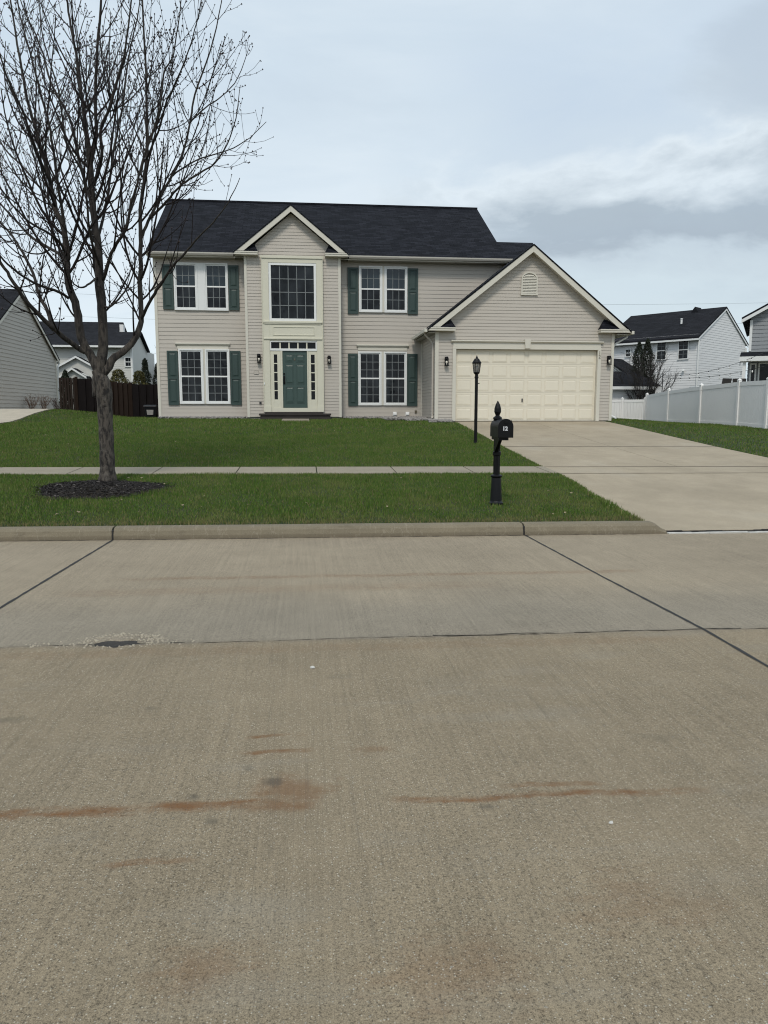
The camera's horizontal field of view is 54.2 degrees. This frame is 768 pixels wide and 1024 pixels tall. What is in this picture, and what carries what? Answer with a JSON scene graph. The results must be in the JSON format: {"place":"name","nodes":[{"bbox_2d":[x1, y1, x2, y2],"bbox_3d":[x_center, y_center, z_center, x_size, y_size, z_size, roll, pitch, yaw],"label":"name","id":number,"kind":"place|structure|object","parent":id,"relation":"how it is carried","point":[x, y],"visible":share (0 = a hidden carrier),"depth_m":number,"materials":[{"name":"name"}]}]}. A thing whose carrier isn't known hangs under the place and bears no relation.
{"place":"outdoors","nodes":[
{"label":"outdoors","id":0,"kind":"place"},
{"bbox_2d":[0,409,56,423],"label":"neighbour driveway","id":1,"kind":"structure","parent":0,"point":[9,415],"depth_m":29.23,"materials":[{"name":"concrete"}]},
{"bbox_2d":[0,467,82,474],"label":"sidewalk","id":2,"kind":"structure","parent":0,"point":[39,470],"depth_m":14.16,"materials":[{"name":"concrete"}]},
{"bbox_2d":[68,467,161,474],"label":"sidewalk","id":3,"kind":"structure","parent":0,"point":[118,470],"depth_m":14.28,"materials":[{"name":"concrete"}]},
{"bbox_2d":[154,467,239,474],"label":"sidewalk","id":4,"kind":"structure","parent":0,"point":[185,470],"depth_m":14.45,"materials":[{"name":"concrete"}]},
{"bbox_2d":[236,467,315,474],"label":"sidewalk","id":5,"kind":"structure","parent":0,"point":[279,470],"depth_m":14.58,"materials":[{"name":"concrete"}]},
{"bbox_2d":[282,419,308,421],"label":"entry path","id":6,"kind":"structure","parent":0,"point":[295,419],"depth_m":26.82,"materials":[{"name":"concrete"}]},
{"bbox_2d":[317,467,395,473],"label":"sidewalk","id":7,"kind":"structure","parent":0,"point":[362,470],"depth_m":14.70,"materials":[{"name":"concrete"}]},
{"bbox_2d":[0,533,767,1023],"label":"road","id":8,"kind":"structure","parent":0,"point":[404,815],"depth_m":3.28,"materials":[{"name":"concrete"}]},
{"bbox_2d":[0,540,112,607],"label":"road joint","id":9,"kind":"object","parent":8,"relation":"on","point":[8,602],"visible":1,"depth_m":7.27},
{"bbox_2d":[0,526,114,540],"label":"kerb","id":10,"kind":"structure","parent":8,"relation":"on","point":[40,533],"depth_m":9.31,"materials":[{"name":"concrete"}]},
{"bbox_2d":[25,632,194,648],"bbox_3d":[-1.903,0.931,5.261,1.144,0.074,0.398,-1,8,-6],"label":"rubble","id":11,"kind":"object","parent":8,"relation":"on","point":[133,637],"visible":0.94,"depth_m":5.28,"materials":[{"name":"gravel"}]},
{"bbox_2d":[94,641,136,647],"bbox_3d":[-1.873,0.923,5.227,0.347,0.001,0.167,-1,8,-6],"label":"pothole bed","id":12,"kind":"object","parent":8,"relation":"on","point":[114,644],"visible":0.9,"depth_m":5.25,"materials":[{"name":"grey asphalt"}]},
{"bbox_2d":[114,522,522,539],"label":"kerb","id":13,"kind":"structure","parent":8,"relation":"on","point":[306,530],"depth_m":9.65,"materials":[{"name":"concrete"}]},
{"bbox_2d":[48,534,595,540],"bbox_3d":[-7.659,0.400,8.904,22.600,0.100,0.030,-1,8,-6],"label":"gutter seam","id":14,"kind":"object","parent":8,"relation":"on","point":[318,537],"visible":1,"depth_m":9.51,"materials":[{"name":"concrete"}]},
{"bbox_2d":[21,628,756,646],"bbox_3d":[-0.541,0.902,5.313,28.000,0.144,0.046,-1,8,-6],"label":"road joint","id":15,"kind":"object","parent":8,"relation":"on","point":[331,638],"visible":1,"depth_m":5.34,"materials":[{"name":"soil"}]},
{"bbox_2d":[521,521,666,534],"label":"kerb","id":16,"kind":"structure","parent":8,"relation":"on","point":[587,527],"depth_m":10.04,"materials":[{"name":"concrete"}]},
{"bbox_2d":[574,628,701,632],"bbox_3d":[2.044,0.879,5.593,1.301,0.008,0.033,-1,8,-6],"label":"road joint","id":17,"kind":"object","parent":8,"relation":"on","point":[644,630],"visible":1,"depth_m":5.57,"materials":[{"name":"soil"}]},
{"bbox_2d":[525,535,767,666],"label":"road joint","id":18,"kind":"object","parent":8,"relation":"on","point":[739,649],"visible":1,"depth_m":6.12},
{"bbox_2d":[666,529,767,531],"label":"gutter gap","id":19,"kind":"object","parent":8,"relation":"on","point":[715,530],"visible":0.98,"depth_m":10.23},
{"bbox_2d":[667,531,767,533],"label":"gutter lip","id":20,"kind":"object","parent":8,"relation":"on","point":[719,532],"visible":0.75,"depth_m":10.16,"materials":[{"name":"grey concrete"}]},
{"bbox_2d":[0,409,767,527],"bbox_3d":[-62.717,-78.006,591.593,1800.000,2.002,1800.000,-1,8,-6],"label":"ground","id":21,"kind":"structure","parent":0,"point":[483,510],"depth_m":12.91,"materials":[{"name":"green plant"}]},
{"bbox_2d":[0,289,59,408],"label":"house","id":22,"kind":"structure","parent":21,"relation":"on","point":[27,366],"depth_m":39.52,"materials":[{"name":"grey plastic"}]},
{"bbox_2d":[23,394,38,408],"bbox_3d":[-18.623,-5.795,39.567,0.911,0.975,0.902,-1,8,-6],"label":"dry shrub","id":23,"kind":"object","parent":21,"relation":"on","point":[31,403],"visible":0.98,"depth_m":39.49,"materials":[{"name":"brown plant"}]},
{"bbox_2d":[37,395,50,408],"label":"dry shrub","id":24,"kind":"object","parent":21,"relation":"on","point":[44,405],"visible":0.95,"depth_m":41.23,"materials":[{"name":"brown plant"}]},
{"bbox_2d":[49,398,59,408],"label":"dry shrub","id":25,"kind":"object","parent":21,"relation":"on","point":[55,405],"visible":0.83,"depth_m":43.22,"materials":[{"name":"brown plant"}]},
{"bbox_2d":[58,369,73,408],"bbox_3d":[-15.179,-5.698,35.794,0.805,2.227,0.781,-1,8,-6],"label":"evergreen","id":26,"kind":"object","parent":21,"relation":"on","point":[65,374],"visible":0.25,"depth_m":35.60,"materials":[{"name":"green plant"}]},
{"bbox_2d":[40,321,154,408],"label":"house","id":27,"kind":"structure","parent":21,"relation":"on","point":[74,362],"depth_m":57.25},
{"bbox_2d":[124,357,132,366],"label":"window","id":28,"kind":"structure","parent":27,"relation":"in","point":[127,362],"depth_m":57.10,"materials":[{"name":"white plastic"}]},
{"bbox_2d":[22,479,174,499],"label":"mulch","id":29,"kind":"object","parent":21,"relation":"on","point":[78,487],"visible":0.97,"depth_m":12.04,"materials":[{"name":"black wood"}]},
{"bbox_2d":[0,0,273,481],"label":"bare tree","id":30,"kind":"object","parent":29,"relation":"on","point":[102,365],"visible":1,"depth_m":12.19,"materials":[{"name":"brown plant"}]},
{"bbox_2d":[59,377,158,416],"bbox_3d":[-11.481,-4.634,30.805,6.268,1.904,0.681,4,9,29],"label":"wooden fence","id":31,"kind":"object","parent":21,"relation":"on","point":[130,399],"visible":0.62,"depth_m":30.45,"materials":[{"name":"brown wood"}]},
{"bbox_2d":[110,369,128,383],"bbox_3d":[-12.600,-5.633,35.562,1.759,2.360,1.832,-1,8,-6],"label":"golden shrub","id":32,"kind":"object","parent":21,"relation":"on","point":[116,373],"visible":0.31,"depth_m":35.27,"materials":[{"name":"green plant"}]},
{"bbox_2d":[132,370,148,384],"bbox_3d":[-11.619,-5.599,35.595,1.373,2.285,1.438,2,8,16],"label":"golden shrub","id":33,"kind":"object","parent":21,"relation":"on","point":[141,377],"visible":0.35,"depth_m":35.42,"materials":[{"name":"green plant"}]},
{"bbox_2d":[141,358,152,384],"bbox_3d":[-12.572,-6.537,39.473,1.026,3.119,1.051,-1,8,-6],"label":"arborvitae","id":34,"kind":"object","parent":21,"relation":"on","point":[145,366],"visible":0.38,"depth_m":39.28,"materials":[{"name":"green plant"}]},
{"bbox_2d":[143,405,157,416],"bbox_3d":[-8.978,-3.868,28.913,0.480,0.520,0.452,-1,8,-6],"label":"wheeled bin","id":35,"kind":"object","parent":21,"relation":"on","point":[150,410],"visible":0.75,"depth_m":28.72,"materials":[{"name":"black plastic"}]},
{"bbox_2d":[152,363,156,383],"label":"arborvitae","id":36,"kind":"object","parent":21,"relation":"on","point":[154,379],"visible":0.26,"depth_m":40.03,"materials":[{"name":"green plant"}]},
{"bbox_2d":[158,416,247,418],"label":"pebbles","id":37,"kind":"object","parent":21,"relation":"on","point":[193,417],"visible":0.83,"depth_m":27.94,"materials":[{"name":"grey gravel"}]},
{"bbox_2d":[27,424,571,514],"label":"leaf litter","id":38,"kind":"object","parent":21,"relation":"on","point":[263,480],"visible":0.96,"depth_m":12.62,"materials":[{"name":"brown plant"}]},
{"bbox_2d":[145,199,633,421],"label":"house","id":39,"kind":"structure","parent":21,"relation":"on","point":[288,310],"depth_m":27.86,"materials":[{"name":"beige plastic"}]},
{"bbox_2d":[173,262,198,310],"bbox_3d":[-7.314,-8.325,27.691,0.860,1.710,0.070,-1,8,-6],"label":"window","id":40,"kind":"structure","parent":39,"relation":"in","point":[185,294],"depth_m":27.69,"materials":[{"name":"grey glass"}]},
{"bbox_2d":[178,349,204,403],"bbox_3d":[-7.222,-5.080,28.134,0.905,2.030,0.070,-1,8,-6],"label":"window","id":41,"kind":"structure","parent":39,"relation":"in","point":[191,370],"depth_m":28.12,"materials":[{"name":"white plastic"}]},
{"bbox_2d":[204,263,228,310],"bbox_3d":[-6.218,-8.341,27.805,0.865,1.710,0.070,-1,8,-6],"label":"window","id":42,"kind":"structure","parent":39,"relation":"in","point":[215,274],"depth_m":27.80,"materials":[{"name":"grey glass"}]},
{"bbox_2d":[205,349,230,403],"bbox_3d":[-6.255,-5.094,28.235,0.900,2.030,0.070,-1,8,-6],"label":"window","id":43,"kind":"structure","parent":39,"relation":"in","point":[217,361],"depth_m":28.23,"materials":[{"name":"white plastic"}]},
{"bbox_2d":[268,263,316,320],"bbox_3d":[-3.355,-8.065,27.535,1.726,2.061,0.090,-1,8,-6],"label":"picture window","id":44,"kind":"structure","parent":39,"relation":"in","point":[292,286],"depth_m":27.54,"materials":[{"name":"grey glass"}]},
{"bbox_2d":[270,341,316,350],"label":"transom window","id":45,"kind":"structure","parent":39,"relation":"in","point":[274,345],"depth_m":27.79,"materials":[{"name":"white plastic"}]},
{"bbox_2d":[282,351,307,407],"bbox_3d":[-3.314,-4.939,27.947,0.905,2.085,0.128,-1,8,-6],"label":"front door","id":46,"kind":"structure","parent":39,"relation":"in","point":[294,362],"depth_m":27.97,"materials":[{"name":"teal wood"}]},
{"bbox_2d":[358,351,381,404],"bbox_3d":[-0.542,-5.129,28.836,0.900,2.040,0.070,-1,8,-6],"label":"window","id":47,"kind":"structure","parent":39,"relation":"in","point":[369,363],"depth_m":28.83,"materials":[{"name":"white plastic"}]},
{"bbox_2d":[359,266,381,312],"bbox_3d":[-0.507,-8.432,28.399,0.890,1.705,0.070,-1,8,-6],"label":"window","id":48,"kind":"structure","parent":39,"relation":"in","point":[370,277],"depth_m":28.39,"materials":[{"name":"glass"}]},
{"bbox_2d":[384,266,406,312],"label":"window","id":49,"kind":"structure","parent":39,"relation":"in","point":[395,277],"depth_m":28.49,"materials":[{"name":"grey glass"}]},
{"bbox_2d":[384,352,406,404],"bbox_3d":[0.433,-5.142,28.937,0.900,2.040,0.070,-1,8,-6],"label":"window","id":50,"kind":"structure","parent":39,"relation":"in","point":[395,363],"depth_m":28.93,"materials":[{"name":"white plastic"}]},
{"bbox_2d":[455,349,595,420],"bbox_3d":[5.031,-4.481,26.634,5.130,2.502,0.112,-1,8,-6],"label":"garage door","id":51,"kind":"structure","parent":39,"relation":"in","point":[528,385],"depth_m":26.63,"materials":[{"name":"metal"}]},
{"bbox_2d":[342,416,452,422],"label":"pebbles","id":52,"kind":"object","parent":21,"relation":"on","point":[413,418],"visible":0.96,"depth_m":27.43,"materials":[{"name":"grey gravel"}]},
{"bbox_2d":[472,356,480,442],"bbox_3d":[2.427,-2.906,19.752,0.250,2.410,0.250,-1,8,-6],"label":"lamp post","id":53,"kind":"object","parent":21,"relation":"on","point":[476,362],"visible":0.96,"depth_m":19.68,"materials":[{"name":"black metal"}]},
{"bbox_2d":[489,401,513,505],"bbox_3d":[1.739,-0.847,11.188,0.246,1.615,0.538,-1,8,-6],"label":"mailbox","id":54,"kind":"object","parent":21,"relation":"on","point":[501,429],"visible":0.91,"depth_m":11.25,"materials":[{"name":"black plastic"}]},
{"bbox_2d":[611,397,644,419],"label":"vinyl fence","id":55,"kind":"object","parent":21,"relation":"on","point":[628,409],"visible":0.19,"depth_m":42.34,"materials":[{"name":"white plastic"}]},
{"bbox_2d":[612,371,663,399],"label":"shed","id":56,"kind":"structure","parent":21,"relation":"on","point":[618,391],"depth_m":43.47,"materials":[{"name":"white"}]},
{"bbox_2d":[630,341,646,377],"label":"arborvitae","id":57,"kind":"object","parent":21,"relation":"on","point":[638,349],"visible":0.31,"depth_m":44.96,"materials":[{"name":"green plant"}]},
{"bbox_2d":[613,340,678,399],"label":"bare tree","id":58,"kind":"object","parent":21,"relation":"on","point":[651,380],"visible":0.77,"depth_m":42.55,"materials":[{"name":"brown plant"}]},
{"bbox_2d":[639,338,655,392],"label":"arborvitae","id":59,"kind":"object","parent":21,"relation":"on","point":[648,344],"visible":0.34,"depth_m":45.10,"materials":[{"name":"green plant"}]},
{"bbox_2d":[562,473,767,530],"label":"driveway apron","id":60,"kind":"object","parent":21,"relation":"on","point":[700,501],"visible":0.78,"depth_m":12.50,"materials":[{"name":"concrete"}]},
{"bbox_2d":[613,307,748,392],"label":"house","id":61,"kind":"structure","parent":21,"relation":"on","point":[709,339],"depth_m":54.09,"materials":[{"name":"white plastic"}]},
{"bbox_2d":[625,348,631,357],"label":"window","id":62,"kind":"structure","parent":61,"relation":"in","point":[626,350],"depth_m":55.63,"materials":[{"name":"glass"}]},
{"bbox_2d":[656,342,666,359],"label":"window","id":63,"kind":"structure","parent":61,"relation":"in","point":[660,351],"depth_m":53.82,"materials":[{"name":"glass"}]},
{"bbox_2d":[677,341,689,359],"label":"window","id":64,"kind":"structure","parent":61,"relation":"in","point":[683,346],"depth_m":52.66,"materials":[{"name":"grey glass"}]},
{"bbox_2d":[644,377,767,428],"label":"vinyl fence","id":65,"kind":"object","parent":21,"relation":"on","point":[739,402],"visible":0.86,"depth_m":31.00,"materials":[{"name":"white plastic"}]},
{"bbox_2d":[739,303,767,380],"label":"house","id":66,"kind":"structure","parent":21,"relation":"on","point":[755,323],"depth_m":37.08,"materials":[{"name":"plastic"}]},
{"bbox_2d":[749,363,756,380],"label":"window","id":67,"kind":"structure","parent":66,"relation":"in","point":[752,376],"depth_m":37.36,"materials":[{"name":"grey glass"}]},
{"bbox_2d":[757,362,767,380],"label":"window","id":68,"kind":"structure","parent":66,"relation":"in","point":[762,371],"depth_m":37.17,"materials":[{"name":"black glass"}]},
{"bbox_3d":[16.157,-4.507,34.689,3.450,1.160,3.000,-1,8,-6],"label":"patio deck","id":69,"kind":"object","parent":21,"relation":"on","visible":0},
{"bbox_2d":[722,378,731,383],"bbox_3d":[15.139,-5.473,33.682,0.640,1.020,0.647,-4,8,-26],"label":"patio chair","id":70,"kind":"object","parent":69,"relation":"on","point":[726,380],"visible":0.17,"depth_m":33.34,"materials":[{"name":"wicker"}]},
{"bbox_2d":[0,0,767,380],"label":"sky","id":71,"kind":"structure","parent":0,"point":[625,141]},
{"bbox_2d":[66,293,728,304],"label":"overhead wire","id":72,"kind":"object","parent":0,"point":[602,304],"visible":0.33,"depth_m":121.85,"materials":[{"name":"black"}]},
{"bbox_2d":[391,466,473,473],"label":"sidewalk","id":73,"kind":"structure","parent":0,"point":[442,469],"depth_m":14.95,"materials":[{"name":"concrete"}]},
{"bbox_2d":[464,466,549,473],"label":"sidewalk","id":74,"kind":"structure","parent":0,"point":[516,469],"depth_m":15.12,"materials":[{"name":"concrete"}]},
{"bbox_2d":[455,421,562,431],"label":"driveway","id":75,"kind":"structure","parent":0,"point":[519,426],"depth_m":24.48,"materials":[{"name":"concrete"}]},
{"bbox_2d":[478,432,607,446],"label":"driveway","id":76,"kind":"structure","parent":0,"point":[543,439],"depth_m":20.92,"materials":[{"name":"concrete"}]},
{"bbox_2d":[535,466,558,473],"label":"sidewalk","id":77,"kind":"structure","parent":0,"point":[545,469],"depth_m":15.18,"materials":[{"name":"concrete"}]},
{"bbox_2d":[505,447,673,466],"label":"driveway","id":78,"kind":"structure","parent":0,"point":[576,456],"depth_m":17.45,"materials":[{"name":"concrete"}]},
{"bbox_2d":[530,421,650,431],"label":"driveway","id":79,"kind":"structure","parent":0,"point":[583,426],"depth_m":24.83,"materials":[{"name":"concrete"}]},
{"bbox_2d":[567,432,710,445],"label":"driveway","id":80,"kind":"structure","parent":0,"point":[631,438],"depth_m":21.41,"materials":[{"name":"concrete"}]},
{"bbox_2d":[546,467,767,473],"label":"sidewalk","id":81,"kind":"structure","parent":0,"point":[569,470],"depth_m":15.43,"materials":[{"name":"concrete"}]},
{"bbox_2d":[614,447,767,466],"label":"driveway","id":82,"kind":"structure","parent":0,"point":[696,456],"depth_m":17.87,"materials":[{"name":"concrete"}]},
{"bbox_2d":[505,446,715,446],"bbox_3d":[5.960,-1.711,19.591,5.749,0.040,0.103,-1,8,-6],"label":"drive joint","id":83,"kind":"object","parent":82,"relation":"on","point":[610,446],"visible":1,"depth_m":19.59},
{"bbox_2d":[548,466,752,466],"bbox_3d":[6.315,-0.976,16.065,5.929,0.039,0.070,-1,8,-6],"label":"drive joint","id":84,"kind":"object","parent":82,"relation":"on","point":[647,466],"visible":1,"depth_m":15.99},
{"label":"light pole","id":85,"kind":"object","parent":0,"visible":0},
{"bbox_2d":[663,353,761,378],"bbox_3d":[16.654,-7.425,38.460,0.068,0.971,6.722,-3,8,-20],"label":"light string","id":86,"kind":"object","parent":85,"relation":"attached to","point":[711,370],"visible":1,"depth_m":38.47,"materials":[{"name":"metal"}]},
{"bbox_2d":[663,366,763,380],"bbox_3d":[16.753,-7.059,38.621,0.067,0.540,6.588,-3,8,-23],"label":"light string","id":87,"kind":"object","parent":85,"relation":"attached to","point":[717,375],"visible":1,"depth_m":38.02,"materials":[{"name":"metal"}]}
]}

